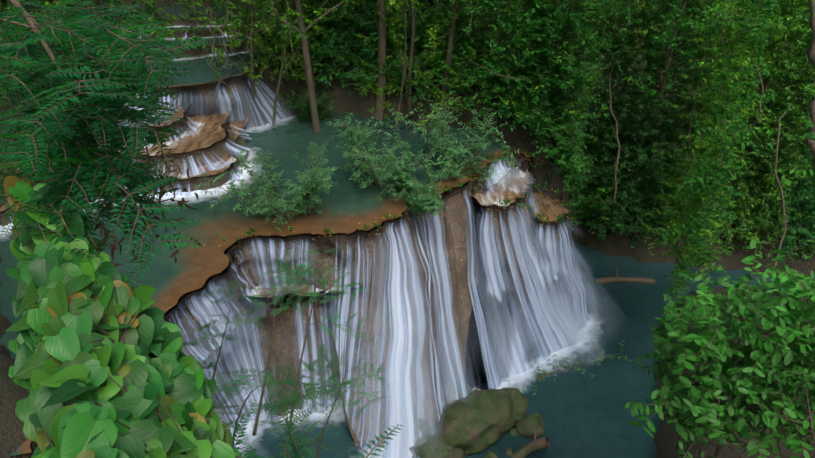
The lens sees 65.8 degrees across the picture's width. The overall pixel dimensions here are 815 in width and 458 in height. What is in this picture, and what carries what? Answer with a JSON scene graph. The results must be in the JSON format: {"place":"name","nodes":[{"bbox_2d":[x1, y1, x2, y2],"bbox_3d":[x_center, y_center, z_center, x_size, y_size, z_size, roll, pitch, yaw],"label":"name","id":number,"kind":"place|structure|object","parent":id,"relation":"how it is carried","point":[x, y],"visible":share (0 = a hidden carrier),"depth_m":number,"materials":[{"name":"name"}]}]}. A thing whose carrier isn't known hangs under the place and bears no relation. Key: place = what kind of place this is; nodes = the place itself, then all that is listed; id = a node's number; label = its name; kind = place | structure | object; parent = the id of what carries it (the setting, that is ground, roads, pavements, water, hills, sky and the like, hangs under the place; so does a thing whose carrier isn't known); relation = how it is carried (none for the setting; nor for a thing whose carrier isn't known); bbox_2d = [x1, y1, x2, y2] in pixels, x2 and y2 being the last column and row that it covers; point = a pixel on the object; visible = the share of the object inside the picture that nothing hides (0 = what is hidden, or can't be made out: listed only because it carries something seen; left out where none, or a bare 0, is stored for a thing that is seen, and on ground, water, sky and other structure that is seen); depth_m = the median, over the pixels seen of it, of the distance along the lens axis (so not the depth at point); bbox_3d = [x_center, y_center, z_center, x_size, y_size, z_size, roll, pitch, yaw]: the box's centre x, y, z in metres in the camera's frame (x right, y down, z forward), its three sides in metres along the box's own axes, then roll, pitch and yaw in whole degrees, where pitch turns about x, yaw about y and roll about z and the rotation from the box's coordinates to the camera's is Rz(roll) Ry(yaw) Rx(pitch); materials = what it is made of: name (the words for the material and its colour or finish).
{"place":"outdoors","nodes":[
{"label":"outdoors","id":0,"kind":"place"},
{"bbox_2d":[7,75,244,174],"bbox_3d":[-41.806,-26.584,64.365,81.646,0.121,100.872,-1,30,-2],"label":"rock ledge","id":1,"kind":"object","parent":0,"point":[209,131],"depth_m":24.58,"materials":[{"name":"brown stone"}]},
{"bbox_2d":[102,112,188,146],"bbox_3d":[-10.781,-3.255,23.616,6.184,0.830,1.376,-22,37,-33],"label":"rock","id":2,"kind":"object","parent":1,"relation":"on","point":[181,125],"depth_m":24.42,"materials":[{"name":"stone"}]},
{"bbox_2d":[99,116,198,147],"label":"waterfall","id":3,"kind":"object","parent":2,"relation":"on","point":[194,129],"visible":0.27,"depth_m":24.48,"materials":[{"name":"liquid"}]},
{"bbox_2d":[216,371,342,454],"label":"waterfall","id":4,"kind":"structure","parent":0,"point":[273,416],"depth_m":19.48,"materials":[{"name":"liquid"}]},
{"bbox_2d":[182,169,534,457],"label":"mist","id":5,"kind":"structure","parent":0,"point":[390,346],"depth_m":19.32,"materials":[{"name":"liquid"}]},
{"bbox_2d":[0,0,814,457],"bbox_3d":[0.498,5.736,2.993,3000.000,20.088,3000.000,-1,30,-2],"label":"ground","id":6,"kind":"structure","parent":0,"point":[14,438],"depth_m":27.96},
{"bbox_2d":[0,3,20,105],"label":"tree","id":7,"kind":"object","parent":6,"relation":"on","point":[13,7],"visible":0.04,"depth_m":22.59,"materials":[{"name":"green plant"}]},
{"bbox_2d":[0,0,40,41],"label":"tree","id":8,"kind":"object","parent":6,"relation":"on","point":[14,11],"visible":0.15,"depth_m":24.58,"materials":[{"name":"green plant"}]},
{"bbox_2d":[0,0,67,19],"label":"tree","id":9,"kind":"object","parent":6,"relation":"on","point":[32,9],"visible":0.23,"depth_m":28.21,"materials":[{"name":"green plant"}]},
{"bbox_2d":[4,175,80,366],"bbox_3d":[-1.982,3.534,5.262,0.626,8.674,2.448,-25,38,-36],"label":"bush","id":10,"kind":"object","parent":6,"relation":"on","point":[35,265],"visible":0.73,"depth_m":2.89,"materials":[{"name":"green plant"}]},
{"bbox_2d":[8,334,117,457],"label":"bush","id":11,"kind":"object","parent":6,"relation":"on","point":[72,428],"visible":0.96,"depth_m":2.26,"materials":[{"name":"green plant"}]},
{"bbox_2d":[12,197,165,362],"bbox_3d":[-1.928,3.467,5.430,0.661,8.649,2.625,-22,36,-33],"label":"bush","id":12,"kind":"object","parent":6,"relation":"on","point":[106,299],"visible":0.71,"depth_m":2.81,"materials":[{"name":"green plant"}]},
{"bbox_2d":[0,0,208,286],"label":"overhanging boughs","id":13,"kind":"object","parent":6,"relation":"on","point":[51,134],"visible":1,"depth_m":3.23,"materials":[{"name":"green plant"}]},
{"bbox_2d":[90,0,471,266],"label":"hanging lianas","id":14,"kind":"object","parent":13,"relation":"attached to","point":[117,242],"visible":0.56,"depth_m":3.96,"materials":[{"name":"green plant"}]},
{"bbox_2d":[0,119,248,211],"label":"pool","id":15,"kind":"structure","parent":6,"relation":"on","point":[230,158],"depth_m":23.46,"materials":[{"name":"white liquid"}]},
{"bbox_2d":[17,121,248,181],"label":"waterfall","id":16,"kind":"structure","parent":15,"relation":"on","point":[218,151],"depth_m":23.45,"materials":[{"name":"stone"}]},
{"bbox_2d":[133,125,251,175],"bbox_3d":[-9.420,-2.553,23.166,8.854,0.520,3.360,-20,35,-30],"label":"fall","id":17,"kind":"object","parent":16,"relation":"on","point":[194,168],"visible":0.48,"depth_m":23.19,"materials":[{"name":"liquid"}]},
{"bbox_2d":[23,322,235,457],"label":"bush","id":18,"kind":"object","parent":6,"relation":"on","point":[157,402],"visible":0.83,"depth_m":2.51,"materials":[{"name":"green plant"}]},
{"bbox_2d":[33,44,260,100],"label":"pool","id":19,"kind":"structure","parent":6,"relation":"on","point":[208,74],"depth_m":27.48,"materials":[{"name":"liquid"}]},
{"bbox_2d":[129,43,249,59],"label":"waterfall","id":20,"kind":"structure","parent":19,"relation":"on","point":[198,52],"depth_m":29.50,"materials":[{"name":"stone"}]},
{"bbox_2d":[86,83,208,132],"bbox_3d":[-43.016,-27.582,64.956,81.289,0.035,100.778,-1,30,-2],"label":"rock ledge","id":21,"kind":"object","parent":6,"relation":"on","point":[179,114],"depth_m":24.64,"materials":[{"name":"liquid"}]},
{"bbox_2d":[57,26,246,54],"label":"water","id":22,"kind":"structure","parent":6,"relation":"on","point":[210,40],"depth_m":30.41,"materials":[{"name":"liquid"}]},
{"bbox_2d":[92,28,234,39],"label":"waterfall","id":23,"kind":"structure","parent":22,"relation":"on","point":[207,33],"depth_m":31.01,"materials":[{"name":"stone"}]},
{"bbox_2d":[75,6,236,19],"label":"pool","id":24,"kind":"structure","parent":6,"relation":"on","point":[172,10],"depth_m":33.68,"materials":[{"name":"liquid"}]},
{"bbox_2d":[42,0,308,82],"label":"tree","id":25,"kind":"object","parent":6,"relation":"on","point":[152,4],"visible":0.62,"depth_m":11.70,"materials":[{"name":"green plant"}]},
{"bbox_2d":[124,14,237,32],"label":"waterfall","id":26,"kind":"structure","parent":6,"relation":"on","point":[177,26],"depth_m":31.69,"materials":[{"name":"liquid"}]},
{"bbox_2d":[120,17,232,30],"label":"water","id":27,"kind":"structure","parent":26,"relation":"on","point":[183,22],"depth_m":31.99,"materials":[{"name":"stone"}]},
{"bbox_2d":[232,447,242,457],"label":"bush","id":28,"kind":"object","parent":6,"relation":"on","point":[236,452],"visible":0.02,"depth_m":2.74,"materials":[{"name":"green plant"}]},
{"bbox_2d":[189,0,312,76],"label":"tree","id":29,"kind":"object","parent":6,"relation":"on","point":[259,54],"visible":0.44,"depth_m":28.19,"materials":[{"name":"green plant"}]},
{"bbox_2d":[186,0,336,107],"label":"tree","id":30,"kind":"object","parent":6,"relation":"on","point":[251,46],"visible":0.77,"depth_m":25.72,"materials":[{"name":"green plant"}]},
{"bbox_2d":[204,0,331,126],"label":"tree","id":31,"kind":"object","parent":6,"relation":"on","point":[277,46],"visible":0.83,"depth_m":27.45,"materials":[{"name":"green plant"}]},
{"bbox_2d":[34,153,527,450],"bbox_3d":[-1.345,3.272,20.162,18.772,5.680,6.260,-20,35,-31],"label":"rock","id":32,"kind":"object","parent":6,"relation":"on","point":[457,237],"depth_m":20.47,"materials":[{"name":"stone"}]},
{"bbox_2d":[169,160,520,457],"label":"waterfall","id":33,"kind":"object","parent":32,"relation":"on","point":[402,322],"visible":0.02,"depth_m":20.23,"materials":[{"name":"liquid"}]},
{"bbox_2d":[194,145,575,457],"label":"rim plants and debris","id":34,"kind":"object","parent":32,"relation":"on","point":[508,451],"visible":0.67,"depth_m":21.23,"materials":[{"name":"green plant"}]},
{"bbox_2d":[204,287,361,429],"bbox_3d":[-4.572,4.682,19.418,3.364,3.980,11.726,26,39,37],"label":"ledge rock","id":35,"kind":"object","parent":6,"relation":"on","point":[283,348],"depth_m":20.28,"materials":[{"name":"stone"}]},
{"bbox_2d":[164,270,355,316],"bbox_3d":[-5.570,2.293,19.646,12.140,0.120,4.422,-26,39,-37],"label":"rock ledge","id":36,"kind":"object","parent":35,"relation":"on","point":[261,290],"depth_m":20.17,"materials":[{"name":"brown stone"}]},
{"bbox_2d":[202,292,352,450],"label":"waterfall","id":37,"kind":"structure","parent":35,"relation":"attached to","point":[240,349],"depth_m":20.16,"materials":[{"name":"liquid"}]},
{"bbox_2d":[235,0,332,41],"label":"tree","id":38,"kind":"object","parent":6,"relation":"on","point":[302,2],"visible":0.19,"depth_m":29.29,"materials":[{"name":"green plant"}]},
{"bbox_2d":[183,247,390,457],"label":"riverside saplings","id":39,"kind":"object","parent":6,"relation":"on","point":[295,396],"visible":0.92,"depth_m":6.25,"materials":[{"name":"green plant"}]},
{"bbox_2d":[0,81,612,456],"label":"pool","id":40,"kind":"structure","parent":6,"relation":"on","point":[348,206],"depth_m":21.47,"materials":[{"name":"liquid"}]},
{"bbox_2d":[0,143,239,226],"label":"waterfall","id":41,"kind":"structure","parent":40,"relation":"on","point":[193,182],"depth_m":22.51,"materials":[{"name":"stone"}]},
{"bbox_2d":[10,166,243,216],"bbox_3d":[-9.236,-1.428,22.168,9.011,0.470,2.763,-24,38,-35],"label":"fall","id":42,"kind":"object","parent":41,"relation":"on","point":[235,176],"visible":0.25,"depth_m":22.29,"materials":[{"name":"liquid"}]},
{"bbox_2d":[37,67,276,126],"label":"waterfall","id":43,"kind":"structure","parent":40,"relation":"on","point":[209,91],"depth_m":26.59,"materials":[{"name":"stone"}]},
{"bbox_2d":[76,79,287,128],"bbox_3d":[-9.438,-4.899,26.229,11.049,2.420,1.919,-20,35,-31],"label":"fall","id":44,"kind":"object","parent":43,"relation":"on","point":[221,103],"depth_m":26.95,"materials":[{"name":"liquid"}]},
{"bbox_2d":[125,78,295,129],"bbox_3d":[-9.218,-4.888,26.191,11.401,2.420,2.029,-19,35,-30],"label":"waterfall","id":45,"kind":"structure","parent":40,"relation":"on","point":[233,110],"depth_m":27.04,"materials":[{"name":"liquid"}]},
{"bbox_2d":[195,138,338,237],"bbox_3d":[-4.499,-1.155,20.336,4.791,3.247,4.859,-1,30,-2],"label":"shrub","id":46,"kind":"object","parent":40,"relation":"on","point":[302,199],"visible":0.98,"depth_m":20.26,"materials":[{"name":"green plant"}]},
{"bbox_2d":[283,88,334,121],"bbox_3d":[-4.594,-5.494,28.811,2.578,1.954,2.077,26,39,37],"label":"shrub","id":47,"kind":"object","parent":40,"relation":"on","point":[304,108],"visible":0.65,"depth_m":28.54,"materials":[{"name":"green plant"}]},
{"bbox_2d":[326,108,462,200],"bbox_3d":[-0.797,-2.576,22.338,4.440,3.037,4.508,12,32,20],"label":"shrub","id":48,"kind":"object","parent":40,"relation":"on","point":[369,167],"visible":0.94,"depth_m":22.35,"materials":[{"name":"green plant"}]},
{"bbox_2d":[381,155,446,218],"bbox_3d":[0.297,-1.565,21.656,1.960,1.956,3.407,-13,32,-21],"label":"shrub","id":49,"kind":"object","parent":40,"relation":"on","point":[421,202],"visible":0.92,"depth_m":21.22,"materials":[{"name":"green plant"}]},
{"bbox_2d":[411,100,518,191],"bbox_3d":[2.114,-3.220,23.732,3.378,3.090,4.415,-11,32,-18],"label":"shrub","id":50,"kind":"object","parent":40,"relation":"on","point":[450,155],"visible":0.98,"depth_m":23.55,"materials":[{"name":"green plant"}]},
{"bbox_2d":[259,0,364,236],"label":"tree","id":51,"kind":"object","parent":6,"relation":"on","point":[311,92],"visible":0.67,"depth_m":25.90,"materials":[{"name":"brown plant"}]},
{"bbox_2d":[296,0,394,119],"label":"tree","id":52,"kind":"object","parent":6,"relation":"on","point":[382,44],"visible":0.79,"depth_m":28.17,"materials":[{"name":"green plant"}]},
{"bbox_2d":[294,0,435,87],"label":"tree","id":53,"kind":"object","parent":6,"relation":"on","point":[337,22],"visible":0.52,"depth_m":29.02,"materials":[{"name":"green plant"}]},
{"bbox_2d":[345,0,447,49],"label":"tree","id":54,"kind":"object","parent":6,"relation":"on","point":[421,2],"visible":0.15,"depth_m":31.11,"materials":[{"name":"green plant"}]},
{"bbox_2d":[355,0,461,225],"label":"tree","id":55,"kind":"object","parent":6,"relation":"on","point":[433,36],"visible":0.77,"depth_m":26.55,"materials":[{"name":"green plant"}]},
{"bbox_2d":[368,0,462,115],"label":"tree","id":56,"kind":"object","parent":6,"relation":"on","point":[409,78],"visible":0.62,"depth_m":27.94,"materials":[{"name":"green plant"}]},
{"bbox_2d":[411,0,520,120],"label":"tree","id":57,"kind":"object","parent":6,"relation":"on","point":[447,63],"visible":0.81,"depth_m":27.00,"materials":[{"name":"green plant"}]},
{"bbox_2d":[431,0,533,73],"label":"tree","id":58,"kind":"object","parent":6,"relation":"on","point":[507,12],"visible":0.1,"depth_m":29.61,"materials":[{"name":"green plant"}]},
{"bbox_2d":[471,165,530,205],"bbox_3d":[3.760,-1.877,24.664,2.092,0.113,4.654,9,31,15],"label":"rock","id":59,"kind":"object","parent":6,"relation":"on","point":[501,194],"depth_m":23.95,"materials":[{"name":"brown stone"}]},
{"bbox_2d":[438,0,581,135],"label":"tree","id":60,"kind":"object","parent":6,"relation":"on","point":[534,6],"visible":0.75,"depth_m":24.62,"materials":[{"name":"green plant"}]},
{"bbox_2d":[470,169,563,372],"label":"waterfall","id":61,"kind":"structure","parent":6,"relation":"on","point":[501,211],"depth_m":23.18,"materials":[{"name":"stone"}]},
{"bbox_2d":[472,178,572,382],"bbox_3d":[4.233,1.185,24.091,3.972,4.820,8.239,-1,30,-2],"label":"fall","id":62,"kind":"object","parent":61,"relation":"on","point":[517,370],"visible":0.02,"depth_m":22.93,"materials":[{"name":"liquid"}]},
{"bbox_2d":[224,224,814,457],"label":"pool","id":63,"kind":"structure","parent":6,"relation":"on","point":[585,415],"depth_m":21.64,"materials":[{"name":"liquid"}]},
{"bbox_2d":[413,414,431,441],"bbox_3d":[0.196,6.214,19.817,1.063,0.795,1.090,-6,30,-9],"label":"water spray","id":64,"kind":"object","parent":63,"relation":"on","point":[425,426],"depth_m":19.53,"materials":[{"name":"white liquid"}]},
{"bbox_2d":[409,434,464,457],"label":"rock","id":65,"kind":"object","parent":63,"relation":"on","point":[447,451],"depth_m":18.80,"materials":[{"name":"green stone"}]},
{"bbox_2d":[431,389,516,454],"bbox_3d":[2.131,5.891,19.869,3.020,0.978,2.005,-16,34,-26],"label":"mossy boulder","id":66,"kind":"object","parent":63,"relation":"on","point":[478,421],"visible":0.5,"depth_m":19.41,"materials":[{"name":"green stone"}]},
{"bbox_2d":[501,388,527,421],"bbox_3d":[3.361,5.740,20.698,1.194,0.662,1.408,7,31,12],"label":"rock","id":67,"kind":"object","parent":63,"relation":"on","point":[519,399],"visible":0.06,"depth_m":20.50,"materials":[{"name":"green stone"}]},
{"bbox_2d":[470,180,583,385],"bbox_3d":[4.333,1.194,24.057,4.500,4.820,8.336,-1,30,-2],"label":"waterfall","id":68,"kind":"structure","parent":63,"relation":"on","point":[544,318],"depth_m":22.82,"materials":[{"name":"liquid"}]},
{"bbox_2d":[515,414,544,438],"bbox_3d":[3.920,6.218,19.950,0.900,0.486,0.987,26,39,38],"label":"rock","id":69,"kind":"object","parent":63,"relation":"on","point":[525,425],"visible":0.79,"depth_m":19.78,"materials":[{"name":"green stone"}]},
{"bbox_2d":[511,425,549,457],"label":"drift log","id":70,"kind":"object","parent":63,"relation":"on","point":[534,445],"visible":1,"depth_m":18.79,"materials":[{"name":"brown wood"}]},
{"bbox_2d":[532,213,599,354],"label":"waterfall","id":71,"kind":"structure","parent":63,"relation":"on","point":[565,219],"depth_m":23.94,"materials":[{"name":"liquid"}]},
{"bbox_2d":[532,340,633,394],"bbox_3d":[6.105,4.705,22.428,4.586,0.560,1.512,-12,32,-19],"label":"floating branch","id":72,"kind":"object","parent":63,"relation":"on","point":[578,369],"visible":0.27,"depth_m":22.42,"materials":[{"name":"green plant"}]},
{"bbox_2d":[594,268,655,284],"bbox_3d":[9.371,2.071,27.215,2.695,0.548,0.797,-1,30,-2],"label":"fallen log","id":73,"kind":"object","parent":63,"relation":"on","point":[608,280],"visible":0.75,"depth_m":26.97,"materials":[{"name":"brown wood"}]},
{"bbox_2d":[513,192,568,221],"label":"rock","id":74,"kind":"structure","parent":6,"relation":"on","point":[546,206],"depth_m":24.73,"materials":[{"name":"brown stone"}]},
{"bbox_2d":[531,197,581,334],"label":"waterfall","id":75,"kind":"structure","parent":6,"relation":"on","point":[554,225],"depth_m":24.49,"materials":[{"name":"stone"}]},
{"bbox_2d":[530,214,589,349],"bbox_3d":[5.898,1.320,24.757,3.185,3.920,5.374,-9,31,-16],"label":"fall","id":76,"kind":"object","parent":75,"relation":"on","point":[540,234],"depth_m":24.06,"materials":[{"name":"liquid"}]},
{"bbox_2d":[485,0,639,229],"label":"tree","id":77,"kind":"object","parent":6,"relation":"on","point":[556,67],"visible":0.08,"depth_m":25.52,"materials":[{"name":"green plant"}]},
{"bbox_2d":[502,0,661,213],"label":"tree","id":78,"kind":"object","parent":6,"relation":"on","point":[605,71],"visible":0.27,"depth_m":27.49,"materials":[{"name":"green plant"}]},
{"bbox_2d":[555,1,622,124],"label":"tree","id":79,"kind":"object","parent":6,"relation":"on","point":[605,58],"visible":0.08,"depth_m":29.82,"materials":[{"name":"green plant"}]},
{"bbox_2d":[592,2,660,84],"bbox_3d":[12.213,-13.667,31.474,5.505,14.125,6.297,9,31,14],"label":"tree","id":80,"kind":"object","parent":6,"relation":"on","point":[637,66],"visible":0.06,"depth_m":33.56,"materials":[{"name":"green plant"}]},
{"bbox_2d":[473,0,809,309],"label":"tree","id":81,"kind":"object","parent":6,"relation":"on","point":[562,134],"visible":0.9,"depth_m":21.73,"materials":[{"name":"green plant"}]},
{"bbox_2d":[572,0,727,254],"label":"tree","id":82,"kind":"object","parent":6,"relation":"on","point":[628,190],"visible":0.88,"depth_m":26.19,"materials":[{"name":"green plant"}]},
{"bbox_2d":[594,0,737,174],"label":"tree","id":83,"kind":"object","parent":6,"relation":"on","point":[661,108],"visible":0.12,"depth_m":28.45,"materials":[{"name":"green plant"}]},
{"bbox_2d":[560,0,814,281],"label":"forest lianas","id":84,"kind":"object","parent":6,"relation":"on","point":[809,139],"visible":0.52,"depth_m":17.18,"materials":[{"name":"brown plant"}]},
{"bbox_2d":[625,263,814,457],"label":"bank tree","id":85,"kind":"object","parent":6,"relation":"on","point":[761,350],"visible":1,"depth_m":9.22,"materials":[{"name":"green plant"}]},
{"bbox_2d":[634,237,814,457],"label":"bank tree","id":86,"kind":"object","parent":6,"relation":"on","point":[667,349],"visible":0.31,"depth_m":10.78,"materials":[{"name":"green plant"}]},
{"bbox_2d":[640,0,814,300],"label":"tree","id":87,"kind":"object","parent":6,"relation":"on","point":[753,111],"visible":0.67,"depth_m":24.43,"materials":[{"name":"green plant"}]},
{"bbox_2d":[695,4,802,133],"bbox_3d":[16.420,-9.726,29.026,4.922,12.501,5.756,-23,37,-34],"label":"tree","id":88,"kind":"object","parent":6,"relation":"on","point":[754,52],"visible":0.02,"depth_m":30.47,"materials":[{"name":"green plant"}]},
{"bbox_2d":[711,3,814,261],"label":"tree","id":89,"kind":"object","parent":6,"relation":"on","point":[803,187],"visible":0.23,"depth_m":26.66,"materials":[{"name":"green plant"}]},
{"bbox_2d":[711,263,814,457],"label":"tree","id":90,"kind":"object","parent":6,"relation":"on","point":[719,448],"visible":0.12,"depth_m":12.34,"materials":[{"name":"green plant"}]},
{"bbox_2d":[762,45,813,168],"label":"tree","id":91,"kind":"object","parent":6,"relation":"on","point":[795,142],"visible":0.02,"depth_m":29.62,"materials":[{"name":"green plant"}]},
{"bbox_2d":[794,191,814,256],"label":"tree","id":92,"kind":"object","parent":6,"relation":"on","point":[812,229],"visible":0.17,"depth_m":26.96,"materials":[{"name":"green plant"}]},
{"bbox_2d":[467,215,606,390],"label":"mist","id":93,"kind":"structure","parent":0,"point":[545,321],"depth_m":22.48,"materials":[{"name":"liquid"}]},
{"bbox_2d":[523,251,622,355],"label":"mist","id":94,"kind":"structure","parent":0,"point":[579,311],"depth_m":23.53,"materials":[{"name":"liquid"}]},
{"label":"bush","id":95,"kind":"object","parent":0,"visible":0},
{"bbox_2d":[231,399,402,457],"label":"ferns","id":96,"kind":"object","parent":95,"relation":"on","point":[295,448],"visible":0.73,"depth_m":2.99,"materials":[{"name":"green plant"}]}
]}

